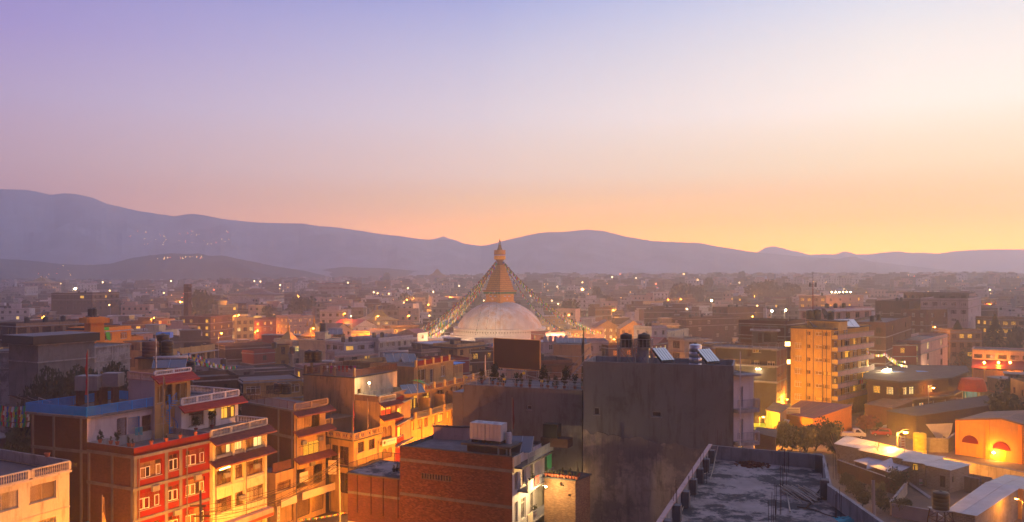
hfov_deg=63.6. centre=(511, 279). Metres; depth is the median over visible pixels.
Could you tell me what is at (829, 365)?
house
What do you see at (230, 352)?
house
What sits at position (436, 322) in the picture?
flag string
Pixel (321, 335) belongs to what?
house
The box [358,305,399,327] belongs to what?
house
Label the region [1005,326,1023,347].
tree
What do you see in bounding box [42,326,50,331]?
window
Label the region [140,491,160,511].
window
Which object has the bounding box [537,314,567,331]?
house
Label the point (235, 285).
tree
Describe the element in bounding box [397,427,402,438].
window
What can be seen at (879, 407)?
shed
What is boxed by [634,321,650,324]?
house
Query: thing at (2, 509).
window
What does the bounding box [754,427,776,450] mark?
shed
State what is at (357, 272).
hill
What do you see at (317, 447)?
window
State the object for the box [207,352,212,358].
window
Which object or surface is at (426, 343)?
house
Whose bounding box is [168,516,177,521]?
window
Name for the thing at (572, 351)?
house
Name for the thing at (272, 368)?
house
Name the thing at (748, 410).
house
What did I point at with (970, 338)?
house
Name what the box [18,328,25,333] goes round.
window
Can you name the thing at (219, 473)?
window
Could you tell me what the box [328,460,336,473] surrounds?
hanging sign
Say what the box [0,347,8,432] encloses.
house
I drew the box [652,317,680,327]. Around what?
house
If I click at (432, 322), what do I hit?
flag string
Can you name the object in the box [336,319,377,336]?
house
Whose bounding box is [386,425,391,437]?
window
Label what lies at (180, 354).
flag string
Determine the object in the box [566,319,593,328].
house
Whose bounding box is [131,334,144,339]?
house
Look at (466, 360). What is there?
house
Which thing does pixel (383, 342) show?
house
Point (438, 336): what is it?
flag string
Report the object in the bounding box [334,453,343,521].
utility pole
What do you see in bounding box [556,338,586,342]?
solar array
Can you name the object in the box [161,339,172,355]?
water tank
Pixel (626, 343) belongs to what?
water tank
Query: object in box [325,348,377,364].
house
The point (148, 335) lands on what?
house
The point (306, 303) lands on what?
tree
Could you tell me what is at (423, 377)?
window
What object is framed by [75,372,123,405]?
steel tank
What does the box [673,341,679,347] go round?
window
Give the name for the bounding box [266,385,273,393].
window
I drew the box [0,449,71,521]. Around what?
house
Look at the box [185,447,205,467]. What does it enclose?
window
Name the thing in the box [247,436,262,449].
window
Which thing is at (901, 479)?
bush
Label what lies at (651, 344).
tank tower
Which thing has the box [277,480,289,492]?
window
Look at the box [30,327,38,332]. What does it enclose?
window
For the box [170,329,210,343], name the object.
house
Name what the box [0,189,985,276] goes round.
mountain
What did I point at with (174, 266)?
hill
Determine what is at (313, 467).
window
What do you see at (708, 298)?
tree
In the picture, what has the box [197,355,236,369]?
flag string
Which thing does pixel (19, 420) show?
flag string
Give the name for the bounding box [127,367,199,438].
house
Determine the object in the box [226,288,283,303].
house
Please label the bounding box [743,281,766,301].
tree
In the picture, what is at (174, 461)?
window
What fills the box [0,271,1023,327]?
town
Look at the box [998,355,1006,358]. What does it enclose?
window
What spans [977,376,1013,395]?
house
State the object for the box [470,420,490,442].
cistern
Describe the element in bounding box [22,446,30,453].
bush
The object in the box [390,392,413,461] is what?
house
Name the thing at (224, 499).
window
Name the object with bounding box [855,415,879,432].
bush
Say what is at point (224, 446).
window
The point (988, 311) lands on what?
house
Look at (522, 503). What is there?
window
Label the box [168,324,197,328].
house
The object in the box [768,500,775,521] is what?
rebar
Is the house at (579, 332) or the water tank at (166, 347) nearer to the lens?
the water tank at (166, 347)
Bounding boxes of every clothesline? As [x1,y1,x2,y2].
[128,422,170,434]
[323,366,355,372]
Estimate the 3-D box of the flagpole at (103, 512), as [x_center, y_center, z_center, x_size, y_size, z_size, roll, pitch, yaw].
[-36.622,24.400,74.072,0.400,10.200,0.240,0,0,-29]
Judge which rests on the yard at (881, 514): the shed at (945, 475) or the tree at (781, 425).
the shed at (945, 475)
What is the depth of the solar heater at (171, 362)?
95.47 m
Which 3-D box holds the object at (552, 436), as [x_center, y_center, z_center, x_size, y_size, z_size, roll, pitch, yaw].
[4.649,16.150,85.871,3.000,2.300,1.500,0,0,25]
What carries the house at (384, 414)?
on the ground at (328, 512)
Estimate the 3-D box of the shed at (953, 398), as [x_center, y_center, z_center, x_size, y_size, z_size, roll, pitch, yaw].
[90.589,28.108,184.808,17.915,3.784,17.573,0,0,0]
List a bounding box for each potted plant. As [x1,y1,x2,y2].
[97,429,103,442]
[114,431,120,444]
[192,416,200,429]
[207,411,215,427]
[477,368,485,382]
[489,362,498,383]
[512,372,518,385]
[519,373,522,386]
[538,364,547,386]
[545,375,549,386]
[551,375,558,388]
[561,364,570,387]
[572,374,577,388]
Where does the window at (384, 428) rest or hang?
in the house at (384, 414)
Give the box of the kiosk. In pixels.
[964,391,976,397]
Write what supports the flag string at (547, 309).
hanging from the stupa
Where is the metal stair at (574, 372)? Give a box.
[563,349,589,380]
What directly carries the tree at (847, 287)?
on the ground at (328, 512)
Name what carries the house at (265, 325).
on the ground at (328, 512)
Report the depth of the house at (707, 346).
191.28 m
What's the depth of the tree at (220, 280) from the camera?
1000.16 m
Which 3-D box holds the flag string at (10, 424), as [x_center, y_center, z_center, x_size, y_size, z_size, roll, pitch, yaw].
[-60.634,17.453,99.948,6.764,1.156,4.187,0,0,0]
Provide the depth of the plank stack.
116.19 m
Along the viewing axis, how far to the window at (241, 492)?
87.35 m
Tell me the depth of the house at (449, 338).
255.61 m
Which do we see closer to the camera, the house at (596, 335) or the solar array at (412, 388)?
the solar array at (412, 388)
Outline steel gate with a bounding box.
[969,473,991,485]
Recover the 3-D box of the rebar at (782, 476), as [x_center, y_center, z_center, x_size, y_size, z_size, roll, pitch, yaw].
[17.043,12.275,51.813,0.329,2.051,0.358,0,0,-17]
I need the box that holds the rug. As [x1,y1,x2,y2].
[535,475,538,484]
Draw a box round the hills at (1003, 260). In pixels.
[758,246,1023,273]
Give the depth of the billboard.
128.39 m
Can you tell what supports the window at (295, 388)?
in the house at (255, 383)
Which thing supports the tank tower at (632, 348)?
on the house at (649, 432)
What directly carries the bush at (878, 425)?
on the ground at (328, 512)
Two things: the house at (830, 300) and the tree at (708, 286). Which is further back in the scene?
the tree at (708, 286)
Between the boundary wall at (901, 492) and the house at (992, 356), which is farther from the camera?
the house at (992, 356)
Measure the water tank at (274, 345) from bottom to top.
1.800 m
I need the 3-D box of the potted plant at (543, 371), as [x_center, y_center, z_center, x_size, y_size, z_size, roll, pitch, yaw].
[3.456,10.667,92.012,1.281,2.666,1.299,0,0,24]
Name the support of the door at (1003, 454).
in the house at (1000, 434)
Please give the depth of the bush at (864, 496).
108.24 m
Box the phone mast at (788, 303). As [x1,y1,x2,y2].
[786,297,790,320]
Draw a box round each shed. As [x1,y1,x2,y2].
[326,413,354,434]
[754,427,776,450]
[765,402,790,428]
[787,400,851,433]
[834,436,877,464]
[853,457,908,489]
[859,444,920,464]
[864,398,912,426]
[886,394,993,438]
[902,454,945,485]
[923,397,961,403]
[924,459,971,492]
[948,482,1020,521]
[989,474,1023,518]
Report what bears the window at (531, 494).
in the house at (446, 475)
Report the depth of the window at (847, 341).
182.99 m
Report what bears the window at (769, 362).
in the house at (768, 363)
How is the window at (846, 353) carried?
in the house at (829, 365)
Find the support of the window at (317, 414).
in the house at (298, 437)
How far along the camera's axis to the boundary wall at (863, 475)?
121.81 m
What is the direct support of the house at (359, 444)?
on the ground at (328, 512)
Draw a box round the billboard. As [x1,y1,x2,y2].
[493,338,540,378]
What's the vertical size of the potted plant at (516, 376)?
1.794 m
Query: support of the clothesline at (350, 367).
attached to the house at (340, 388)
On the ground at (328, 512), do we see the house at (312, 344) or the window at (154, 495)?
the house at (312, 344)
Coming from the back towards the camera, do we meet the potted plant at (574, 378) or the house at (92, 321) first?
the house at (92, 321)
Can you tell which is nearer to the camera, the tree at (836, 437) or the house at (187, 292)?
the tree at (836, 437)
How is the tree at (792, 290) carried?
on the ground at (328, 512)
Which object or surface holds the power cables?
attached to the utility pole at (200, 506)
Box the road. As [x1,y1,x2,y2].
[315,512,347,521]
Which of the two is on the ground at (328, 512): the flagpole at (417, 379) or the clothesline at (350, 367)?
the flagpole at (417, 379)
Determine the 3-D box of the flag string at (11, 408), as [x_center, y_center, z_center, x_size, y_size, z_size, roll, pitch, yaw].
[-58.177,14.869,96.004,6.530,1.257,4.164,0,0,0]
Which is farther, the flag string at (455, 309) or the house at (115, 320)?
the house at (115, 320)
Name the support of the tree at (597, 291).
on the ground at (328, 512)
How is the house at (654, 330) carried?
on the ground at (328, 512)
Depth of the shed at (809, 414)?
158.93 m
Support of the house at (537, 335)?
on the ground at (328, 512)
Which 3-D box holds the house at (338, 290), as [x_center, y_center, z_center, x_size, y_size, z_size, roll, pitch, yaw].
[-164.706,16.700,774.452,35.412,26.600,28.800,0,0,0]
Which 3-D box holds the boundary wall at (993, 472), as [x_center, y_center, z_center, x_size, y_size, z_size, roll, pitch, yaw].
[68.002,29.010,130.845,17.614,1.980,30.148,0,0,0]
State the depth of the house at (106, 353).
161.26 m
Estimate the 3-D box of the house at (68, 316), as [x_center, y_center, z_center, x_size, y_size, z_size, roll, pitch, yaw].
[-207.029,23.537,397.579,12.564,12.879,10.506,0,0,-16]
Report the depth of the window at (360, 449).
106.45 m
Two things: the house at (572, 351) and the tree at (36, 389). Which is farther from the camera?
the house at (572, 351)
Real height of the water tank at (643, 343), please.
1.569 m
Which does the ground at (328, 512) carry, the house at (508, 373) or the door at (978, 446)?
the house at (508, 373)
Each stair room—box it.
[461,439,521,455]
[805,319,848,330]
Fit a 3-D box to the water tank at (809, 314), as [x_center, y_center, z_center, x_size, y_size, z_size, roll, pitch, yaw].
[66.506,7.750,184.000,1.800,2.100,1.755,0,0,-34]
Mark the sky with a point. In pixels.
(810, 127)
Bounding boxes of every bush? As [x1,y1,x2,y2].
[0,442,22,451]
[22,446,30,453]
[838,472,855,489]
[845,479,866,494]
[854,489,870,506]
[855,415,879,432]
[866,481,885,491]
[869,416,882,427]
[875,489,889,511]
[886,466,909,492]
[888,496,910,510]
[900,498,913,506]
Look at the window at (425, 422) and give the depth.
123.06 m
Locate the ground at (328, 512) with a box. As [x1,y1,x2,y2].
[301,373,986,521]
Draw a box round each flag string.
[0,405,25,411]
[0,409,27,414]
[0,412,28,418]
[0,416,29,422]
[0,421,29,427]
[177,351,205,366]
[188,353,224,367]
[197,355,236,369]
[299,512,344,519]
[420,261,496,328]
[423,265,492,330]
[426,261,496,333]
[426,266,495,330]
[429,262,494,335]
[430,262,496,337]
[434,297,470,333]
[437,276,488,337]
[503,261,578,336]
[503,262,600,333]
[503,263,571,332]
[506,265,595,334]
[867,351,885,356]
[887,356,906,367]
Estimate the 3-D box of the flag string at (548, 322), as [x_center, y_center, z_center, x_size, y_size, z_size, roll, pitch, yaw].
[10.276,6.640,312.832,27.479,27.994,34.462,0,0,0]
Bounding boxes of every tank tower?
[617,338,634,362]
[635,338,652,362]
[927,506,954,521]
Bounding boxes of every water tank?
[142,340,158,356]
[156,333,169,354]
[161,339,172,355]
[186,360,194,371]
[272,342,276,348]
[273,382,282,393]
[282,382,291,393]
[289,346,294,353]
[304,350,312,362]
[313,350,321,362]
[319,322,325,330]
[506,430,511,443]
[543,335,547,341]
[548,335,552,341]
[620,332,631,347]
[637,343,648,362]
[638,332,649,347]
[689,343,701,364]
[806,310,813,318]
[813,309,820,319]
[827,311,833,319]
[913,432,926,453]
[932,490,949,510]
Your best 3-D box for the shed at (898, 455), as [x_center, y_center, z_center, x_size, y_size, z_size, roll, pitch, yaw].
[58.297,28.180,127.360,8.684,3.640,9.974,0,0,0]
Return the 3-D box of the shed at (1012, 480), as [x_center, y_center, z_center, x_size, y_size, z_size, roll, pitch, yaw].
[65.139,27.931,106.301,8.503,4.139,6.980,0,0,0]
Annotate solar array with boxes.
[7,395,50,403]
[399,383,425,393]
[400,353,416,363]
[511,436,533,452]
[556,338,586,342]
[809,319,859,326]
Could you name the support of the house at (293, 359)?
on the ground at (328, 512)
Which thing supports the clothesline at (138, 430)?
on the house at (157, 480)
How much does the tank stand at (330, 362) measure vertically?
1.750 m
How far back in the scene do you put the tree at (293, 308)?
479.11 m
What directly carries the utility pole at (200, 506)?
on the ground at (328, 512)
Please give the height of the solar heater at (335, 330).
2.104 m
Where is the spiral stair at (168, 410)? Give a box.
[161,392,177,433]
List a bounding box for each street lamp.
[896,429,909,447]
[1014,497,1022,521]
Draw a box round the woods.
[223,277,1023,297]
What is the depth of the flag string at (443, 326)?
325.02 m
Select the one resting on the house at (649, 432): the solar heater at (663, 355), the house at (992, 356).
the solar heater at (663, 355)
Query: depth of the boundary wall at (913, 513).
102.66 m
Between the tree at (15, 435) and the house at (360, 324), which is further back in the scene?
the house at (360, 324)
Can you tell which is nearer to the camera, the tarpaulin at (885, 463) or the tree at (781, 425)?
the tarpaulin at (885, 463)
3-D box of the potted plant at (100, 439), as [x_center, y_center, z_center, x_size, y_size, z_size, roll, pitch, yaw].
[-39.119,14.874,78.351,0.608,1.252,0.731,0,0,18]
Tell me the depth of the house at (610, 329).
360.96 m
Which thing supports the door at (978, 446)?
in the house at (1000, 434)
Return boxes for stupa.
[428,239,545,340]
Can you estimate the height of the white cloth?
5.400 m
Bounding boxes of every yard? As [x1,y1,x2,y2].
[754,410,1023,521]
[905,483,966,502]
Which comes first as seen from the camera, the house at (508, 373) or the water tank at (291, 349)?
the water tank at (291, 349)
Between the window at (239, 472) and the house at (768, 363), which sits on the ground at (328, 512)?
the house at (768, 363)
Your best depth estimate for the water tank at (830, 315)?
183.34 m
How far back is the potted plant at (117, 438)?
77.23 m
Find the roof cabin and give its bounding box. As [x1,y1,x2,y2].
[453,362,464,378]
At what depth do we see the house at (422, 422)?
123.83 m
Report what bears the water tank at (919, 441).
on the yard at (881, 514)
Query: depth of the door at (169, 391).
86.54 m
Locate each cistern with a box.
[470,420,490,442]
[485,421,506,443]
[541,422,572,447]
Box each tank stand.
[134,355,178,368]
[310,360,335,372]
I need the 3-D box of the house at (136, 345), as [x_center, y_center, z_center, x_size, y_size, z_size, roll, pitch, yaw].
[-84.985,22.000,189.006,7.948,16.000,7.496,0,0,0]
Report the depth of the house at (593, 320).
398.00 m
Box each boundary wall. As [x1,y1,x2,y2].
[837,459,895,494]
[890,482,907,514]
[891,503,947,521]
[921,453,1023,478]
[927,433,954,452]
[964,476,979,492]
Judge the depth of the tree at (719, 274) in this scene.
1152.58 m
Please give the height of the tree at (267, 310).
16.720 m
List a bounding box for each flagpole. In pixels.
[85,350,87,406]
[102,495,105,521]
[155,336,156,370]
[353,401,353,430]
[367,398,368,436]
[417,356,418,402]
[512,400,514,435]
[581,327,584,376]
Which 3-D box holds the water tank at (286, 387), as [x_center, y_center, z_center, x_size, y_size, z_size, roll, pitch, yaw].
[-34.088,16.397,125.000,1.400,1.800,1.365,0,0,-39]
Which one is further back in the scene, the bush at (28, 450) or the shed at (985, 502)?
the shed at (985, 502)
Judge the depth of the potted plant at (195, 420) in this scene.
87.41 m
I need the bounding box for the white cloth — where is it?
[926,423,952,437]
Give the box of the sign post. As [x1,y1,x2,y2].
[900,437,904,450]
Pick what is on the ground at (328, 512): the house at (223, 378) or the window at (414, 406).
the house at (223, 378)
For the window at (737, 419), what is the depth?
84.19 m
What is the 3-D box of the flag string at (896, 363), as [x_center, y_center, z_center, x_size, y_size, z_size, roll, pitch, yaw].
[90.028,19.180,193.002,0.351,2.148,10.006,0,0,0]
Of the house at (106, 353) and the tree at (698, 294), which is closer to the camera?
the house at (106, 353)
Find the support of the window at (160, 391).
in the house at (141, 386)
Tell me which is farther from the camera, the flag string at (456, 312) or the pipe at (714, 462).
the flag string at (456, 312)
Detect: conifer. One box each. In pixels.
[949,320,971,374]
[982,314,1007,347]
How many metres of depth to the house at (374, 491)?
85.98 m
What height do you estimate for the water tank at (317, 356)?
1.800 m
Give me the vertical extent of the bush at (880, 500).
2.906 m
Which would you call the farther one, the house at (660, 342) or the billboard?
the house at (660, 342)
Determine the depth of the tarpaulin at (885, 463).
122.43 m
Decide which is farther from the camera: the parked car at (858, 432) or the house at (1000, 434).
the parked car at (858, 432)
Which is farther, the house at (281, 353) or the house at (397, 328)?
the house at (397, 328)
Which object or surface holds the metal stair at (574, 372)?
on the house at (536, 406)
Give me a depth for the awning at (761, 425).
155.83 m
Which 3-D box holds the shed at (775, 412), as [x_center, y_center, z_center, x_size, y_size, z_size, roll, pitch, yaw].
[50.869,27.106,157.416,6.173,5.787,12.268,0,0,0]
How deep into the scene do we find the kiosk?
209.77 m
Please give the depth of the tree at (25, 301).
533.40 m
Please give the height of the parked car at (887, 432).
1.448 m
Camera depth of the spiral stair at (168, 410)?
85.96 m
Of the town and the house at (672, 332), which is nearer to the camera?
the house at (672, 332)
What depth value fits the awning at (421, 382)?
123.53 m
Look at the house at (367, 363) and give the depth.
164.40 m
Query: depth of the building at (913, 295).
343.92 m
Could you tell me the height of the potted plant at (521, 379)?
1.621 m
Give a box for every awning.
[407,379,430,391]
[754,423,791,427]
[957,377,986,398]
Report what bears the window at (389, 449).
in the house at (384, 414)
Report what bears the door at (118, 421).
in the house at (63, 431)
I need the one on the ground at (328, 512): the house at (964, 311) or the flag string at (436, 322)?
the house at (964, 311)
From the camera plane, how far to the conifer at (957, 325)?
264.04 m
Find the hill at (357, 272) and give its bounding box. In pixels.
[324,267,416,278]
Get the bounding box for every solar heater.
[152,355,187,369]
[328,328,342,334]
[383,350,407,362]
[652,347,674,363]
[696,348,719,364]
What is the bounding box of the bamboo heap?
[779,484,822,511]
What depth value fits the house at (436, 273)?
1197.53 m
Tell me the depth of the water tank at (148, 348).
96.83 m
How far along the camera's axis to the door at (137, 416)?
83.46 m
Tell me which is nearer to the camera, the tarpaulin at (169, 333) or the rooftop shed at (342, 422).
the rooftop shed at (342, 422)
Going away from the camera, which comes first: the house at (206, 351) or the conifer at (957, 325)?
the house at (206, 351)
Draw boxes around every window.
[0,490,19,512]
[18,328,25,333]
[29,480,56,504]
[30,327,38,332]
[39,516,54,521]
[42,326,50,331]
[54,326,61,331]
[140,459,161,479]
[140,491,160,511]
[157,386,162,403]
[168,454,178,471]
[168,484,178,502]
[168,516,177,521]
[175,382,187,401]
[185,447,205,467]
[185,476,205,497]
[186,507,203,521]
[188,411,204,427]
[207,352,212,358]
[215,444,231,456]
[215,467,231,487]
[215,495,231,515]
[221,405,233,419]
[235,441,242,451]
[235,464,242,479]
[235,491,243,507]
[246,386,259,394]
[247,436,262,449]
[247,458,263,476]
[247,484,262,502]
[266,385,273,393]
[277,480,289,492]
[292,384,298,391]
[297,464,321,488]
[298,414,318,429]
[299,440,318,456]
[332,445,337,463]
[340,446,348,464]
[340,472,347,493]
[357,441,364,453]
[368,439,374,450]
[381,406,385,414]
[382,426,386,438]
[386,407,390,413]
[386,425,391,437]
[386,447,391,457]
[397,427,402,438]
[411,395,416,409]
[417,418,427,429]
[418,369,425,380]
[430,369,432,382]
[433,413,443,424]
[515,502,516,521]
[521,469,523,485]
[521,499,524,518]
[530,464,532,478]
[530,492,532,512]
[593,407,599,415]
[652,412,661,417]
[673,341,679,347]
[737,387,741,407]
[737,419,741,439]
[764,333,777,342]
[767,361,774,367]
[844,339,849,345]
[844,351,849,357]
[886,387,892,394]
[896,388,902,395]
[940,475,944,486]
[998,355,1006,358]
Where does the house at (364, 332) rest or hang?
on the ground at (328, 512)
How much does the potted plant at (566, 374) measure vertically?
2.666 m
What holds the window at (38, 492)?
in the house at (34, 487)
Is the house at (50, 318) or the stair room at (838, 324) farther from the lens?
the house at (50, 318)
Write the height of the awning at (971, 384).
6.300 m
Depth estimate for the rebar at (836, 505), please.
45.95 m
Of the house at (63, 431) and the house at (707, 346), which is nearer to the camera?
the house at (63, 431)
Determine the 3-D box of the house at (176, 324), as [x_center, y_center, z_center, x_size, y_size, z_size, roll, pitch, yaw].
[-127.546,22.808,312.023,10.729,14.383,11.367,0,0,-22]
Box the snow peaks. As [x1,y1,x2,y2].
[431,236,460,242]
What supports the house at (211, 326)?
on the ground at (328, 512)
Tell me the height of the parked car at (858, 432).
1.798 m
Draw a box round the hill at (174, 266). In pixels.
[0,253,328,279]
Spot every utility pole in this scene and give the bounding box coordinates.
[190,490,210,521]
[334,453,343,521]
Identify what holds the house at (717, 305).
on the ground at (328, 512)
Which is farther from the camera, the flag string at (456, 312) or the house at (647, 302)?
the house at (647, 302)
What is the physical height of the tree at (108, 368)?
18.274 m
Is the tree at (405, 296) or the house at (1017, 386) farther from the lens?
the tree at (405, 296)
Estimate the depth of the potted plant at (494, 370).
94.69 m
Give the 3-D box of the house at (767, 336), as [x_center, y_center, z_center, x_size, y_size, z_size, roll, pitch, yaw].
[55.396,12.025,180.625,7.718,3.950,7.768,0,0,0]
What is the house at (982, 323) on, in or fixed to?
on the ground at (328, 512)
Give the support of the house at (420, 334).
on the ground at (328, 512)
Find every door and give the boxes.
[117,417,125,435]
[130,416,138,433]
[142,415,149,430]
[165,384,170,404]
[758,333,761,342]
[976,442,981,457]
[1000,450,1006,461]
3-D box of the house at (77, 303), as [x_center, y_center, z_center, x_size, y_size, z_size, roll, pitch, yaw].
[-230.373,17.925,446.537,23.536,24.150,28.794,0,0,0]
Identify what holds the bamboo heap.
on the house at (729, 491)
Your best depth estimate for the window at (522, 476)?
81.60 m
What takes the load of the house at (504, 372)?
on the ground at (328, 512)
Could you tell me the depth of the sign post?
126.95 m
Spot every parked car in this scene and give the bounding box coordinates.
[840,428,865,438]
[870,428,891,436]
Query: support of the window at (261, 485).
in the house at (242, 450)
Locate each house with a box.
[0,285,37,295]
[0,315,83,347]
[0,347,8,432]
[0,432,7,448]
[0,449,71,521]
[2,331,99,429]
[22,275,62,290]
[26,391,170,521]
[30,317,53,319]
[51,290,119,315]
[65,325,133,342]
[66,315,81,319]
[71,312,97,318]
[79,308,109,342]
[87,427,210,521]
[95,342,131,388]
[102,316,122,324]
[104,318,119,324]
[114,315,137,321]
[122,316,158,328]
[123,340,147,350]
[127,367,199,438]
[130,343,219,377]
[131,324,176,334]
[131,332,154,339]
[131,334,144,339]
[156,318,174,324]
[166,320,188,328]
[166,415,276,521]
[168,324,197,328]
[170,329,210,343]
[175,385,247,429]
[179,314,232,342]
[181,358,225,370]
[183,284,191,315]
[190,370,238,410]
[209,358,255,374]
[215,342,271,361]
[216,340,234,343]
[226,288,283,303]
[233,316,254,342]
[234,339,249,342]
[238,373,303,420]
[241,348,275,364]
[241,389,336,521]
[250,334,283,342]
[254,317,275,338]
[254,364,294,373]
[267,459,296,521]
[273,337,307,374]
[275,322,298,364]
[276,314,312,333]
[293,363,338,378]
[298,337,347,362]
[299,316,318,337]
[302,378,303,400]
[303,361,397,495]
[314,330,330,339]
[316,283,357,296]
[317,322,350,336]
[325,336,374,359]
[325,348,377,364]
[326,426,382,513]
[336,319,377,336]
[344,357,391,368]
[346,452,399,521]
[352,328,393,335]
[353,332,416,357]
[355,387,410,444]
[355,394,403,460]
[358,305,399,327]
[382,324,418,333]
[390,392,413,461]
[391,355,455,386]
[397,328,428,341]
[399,343,441,357]
[399,425,553,521]
[410,340,449,346]
[411,371,487,413]
[411,403,452,441]
[419,323,452,336]
[419,355,469,374]
[424,269,449,283]
[429,339,488,375]
[442,337,482,341]
[451,321,458,331]
[453,389,463,425]
[464,370,582,471]
[470,346,492,377]
[474,338,492,343]
[486,343,520,377]
[497,368,505,377]
[521,339,555,378]
[526,353,577,380]
[530,331,564,339]
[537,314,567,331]
[543,469,591,521]
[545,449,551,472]
[552,342,591,378]
[563,329,582,337]
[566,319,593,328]
[572,317,598,323]
[577,327,603,337]
[583,356,734,521]
[586,338,608,357]
[592,319,617,342]
[600,343,635,356]
[616,320,638,342]
[633,322,667,340]
[633,337,667,357]
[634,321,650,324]
[643,301,669,303]
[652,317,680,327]
[656,444,883,521]
[666,301,686,305]
[667,327,688,338]
[667,336,703,357]
[668,314,738,342]
[701,338,712,343]
[701,343,751,355]
[712,304,735,306]
[712,304,763,319]
[712,341,786,422]
[733,370,760,448]
[737,318,804,403]
[750,326,780,344]
[788,324,873,413]
[798,293,862,318]
[798,303,873,324]
[855,314,911,366]
[862,365,968,405]
[875,297,920,315]
[892,343,917,365]
[897,332,948,364]
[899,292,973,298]
[901,308,947,333]
[920,296,980,328]
[934,328,981,372]
[955,410,1023,463]
[971,346,1023,381]
[975,316,1023,347]
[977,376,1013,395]
[981,308,997,315]
[1003,371,1023,377]
[1011,378,1023,406]
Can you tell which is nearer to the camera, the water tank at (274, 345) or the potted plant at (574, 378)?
the potted plant at (574, 378)
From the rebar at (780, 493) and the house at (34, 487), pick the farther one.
the house at (34, 487)
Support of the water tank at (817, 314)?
on the stair room at (838, 324)
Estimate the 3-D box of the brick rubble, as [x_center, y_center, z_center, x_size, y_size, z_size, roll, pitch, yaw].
[17.247,13.165,59.171,2.500,0.380,2.225,0,0,0]
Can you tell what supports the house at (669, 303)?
on the ground at (328, 512)
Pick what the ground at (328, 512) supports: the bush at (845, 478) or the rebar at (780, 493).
the bush at (845, 478)
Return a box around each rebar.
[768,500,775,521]
[776,483,781,506]
[780,464,786,491]
[784,443,788,472]
[835,487,841,517]
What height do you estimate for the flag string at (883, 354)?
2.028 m
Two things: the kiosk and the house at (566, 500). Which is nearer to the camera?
the house at (566, 500)
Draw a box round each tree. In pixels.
[5,421,30,448]
[16,365,74,436]
[21,299,31,306]
[39,364,101,405]
[89,360,128,402]
[192,289,213,314]
[206,300,217,308]
[217,277,229,282]
[232,283,243,287]
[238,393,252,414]
[261,304,275,316]
[285,302,302,313]
[290,295,316,312]
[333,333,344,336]
[396,291,411,301]
[469,295,485,307]
[561,299,583,316]
[591,286,602,297]
[600,295,613,300]
[669,282,689,298]
[683,283,705,301]
[704,277,716,295]
[705,295,714,303]
[712,272,722,276]
[738,271,745,277]
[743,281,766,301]
[760,279,791,296]
[773,419,788,449]
[782,282,801,296]
[783,424,800,450]
[796,423,818,452]
[804,423,827,450]
[814,416,844,450]
[828,432,841,453]
[844,284,850,289]
[983,391,1022,410]
[988,399,1023,410]
[994,374,1023,395]
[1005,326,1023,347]
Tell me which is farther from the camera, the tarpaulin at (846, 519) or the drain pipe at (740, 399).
the drain pipe at (740, 399)
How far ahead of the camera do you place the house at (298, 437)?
103.90 m
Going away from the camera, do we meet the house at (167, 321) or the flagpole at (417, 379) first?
the flagpole at (417, 379)
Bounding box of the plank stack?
[909,482,930,498]
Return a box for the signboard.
[786,408,799,414]
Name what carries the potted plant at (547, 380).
on the house at (536, 406)
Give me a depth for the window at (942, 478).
116.77 m
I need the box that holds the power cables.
[197,459,341,520]
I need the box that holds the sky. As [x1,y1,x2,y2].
[0,0,1023,254]
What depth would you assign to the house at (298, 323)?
389.68 m
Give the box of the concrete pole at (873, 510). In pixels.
[871,480,875,515]
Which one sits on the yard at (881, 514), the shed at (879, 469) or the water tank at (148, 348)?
the shed at (879, 469)
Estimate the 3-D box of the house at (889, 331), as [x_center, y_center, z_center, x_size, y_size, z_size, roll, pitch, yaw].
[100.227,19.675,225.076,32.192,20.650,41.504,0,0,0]
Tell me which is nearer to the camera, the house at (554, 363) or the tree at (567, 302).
the house at (554, 363)
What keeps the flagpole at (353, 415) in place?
on the ground at (328, 512)
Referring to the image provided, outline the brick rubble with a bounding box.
[734,460,770,468]
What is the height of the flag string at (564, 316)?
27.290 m
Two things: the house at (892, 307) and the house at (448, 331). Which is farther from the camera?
the house at (448, 331)
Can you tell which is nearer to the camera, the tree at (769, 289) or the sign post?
the sign post
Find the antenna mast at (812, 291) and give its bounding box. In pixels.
[809,282,816,309]
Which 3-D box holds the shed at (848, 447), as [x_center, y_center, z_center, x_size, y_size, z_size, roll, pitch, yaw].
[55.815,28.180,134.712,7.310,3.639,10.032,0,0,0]
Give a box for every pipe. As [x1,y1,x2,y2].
[710,446,717,478]
[740,352,740,447]
[797,506,843,518]
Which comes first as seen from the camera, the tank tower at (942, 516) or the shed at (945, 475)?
the tank tower at (942, 516)
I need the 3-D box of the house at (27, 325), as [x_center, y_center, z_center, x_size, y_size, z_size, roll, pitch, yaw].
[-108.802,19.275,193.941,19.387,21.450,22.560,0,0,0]
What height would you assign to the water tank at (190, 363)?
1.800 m
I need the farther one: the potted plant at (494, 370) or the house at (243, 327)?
the house at (243, 327)
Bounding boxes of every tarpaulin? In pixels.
[156,332,172,337]
[833,516,853,521]
[866,457,893,468]
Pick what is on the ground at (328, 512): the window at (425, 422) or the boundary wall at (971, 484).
the boundary wall at (971, 484)
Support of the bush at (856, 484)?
on the ground at (328, 512)
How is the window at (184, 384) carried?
in the house at (141, 386)
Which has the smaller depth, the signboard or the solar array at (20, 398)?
the solar array at (20, 398)
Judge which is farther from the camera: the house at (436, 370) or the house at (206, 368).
the house at (206, 368)

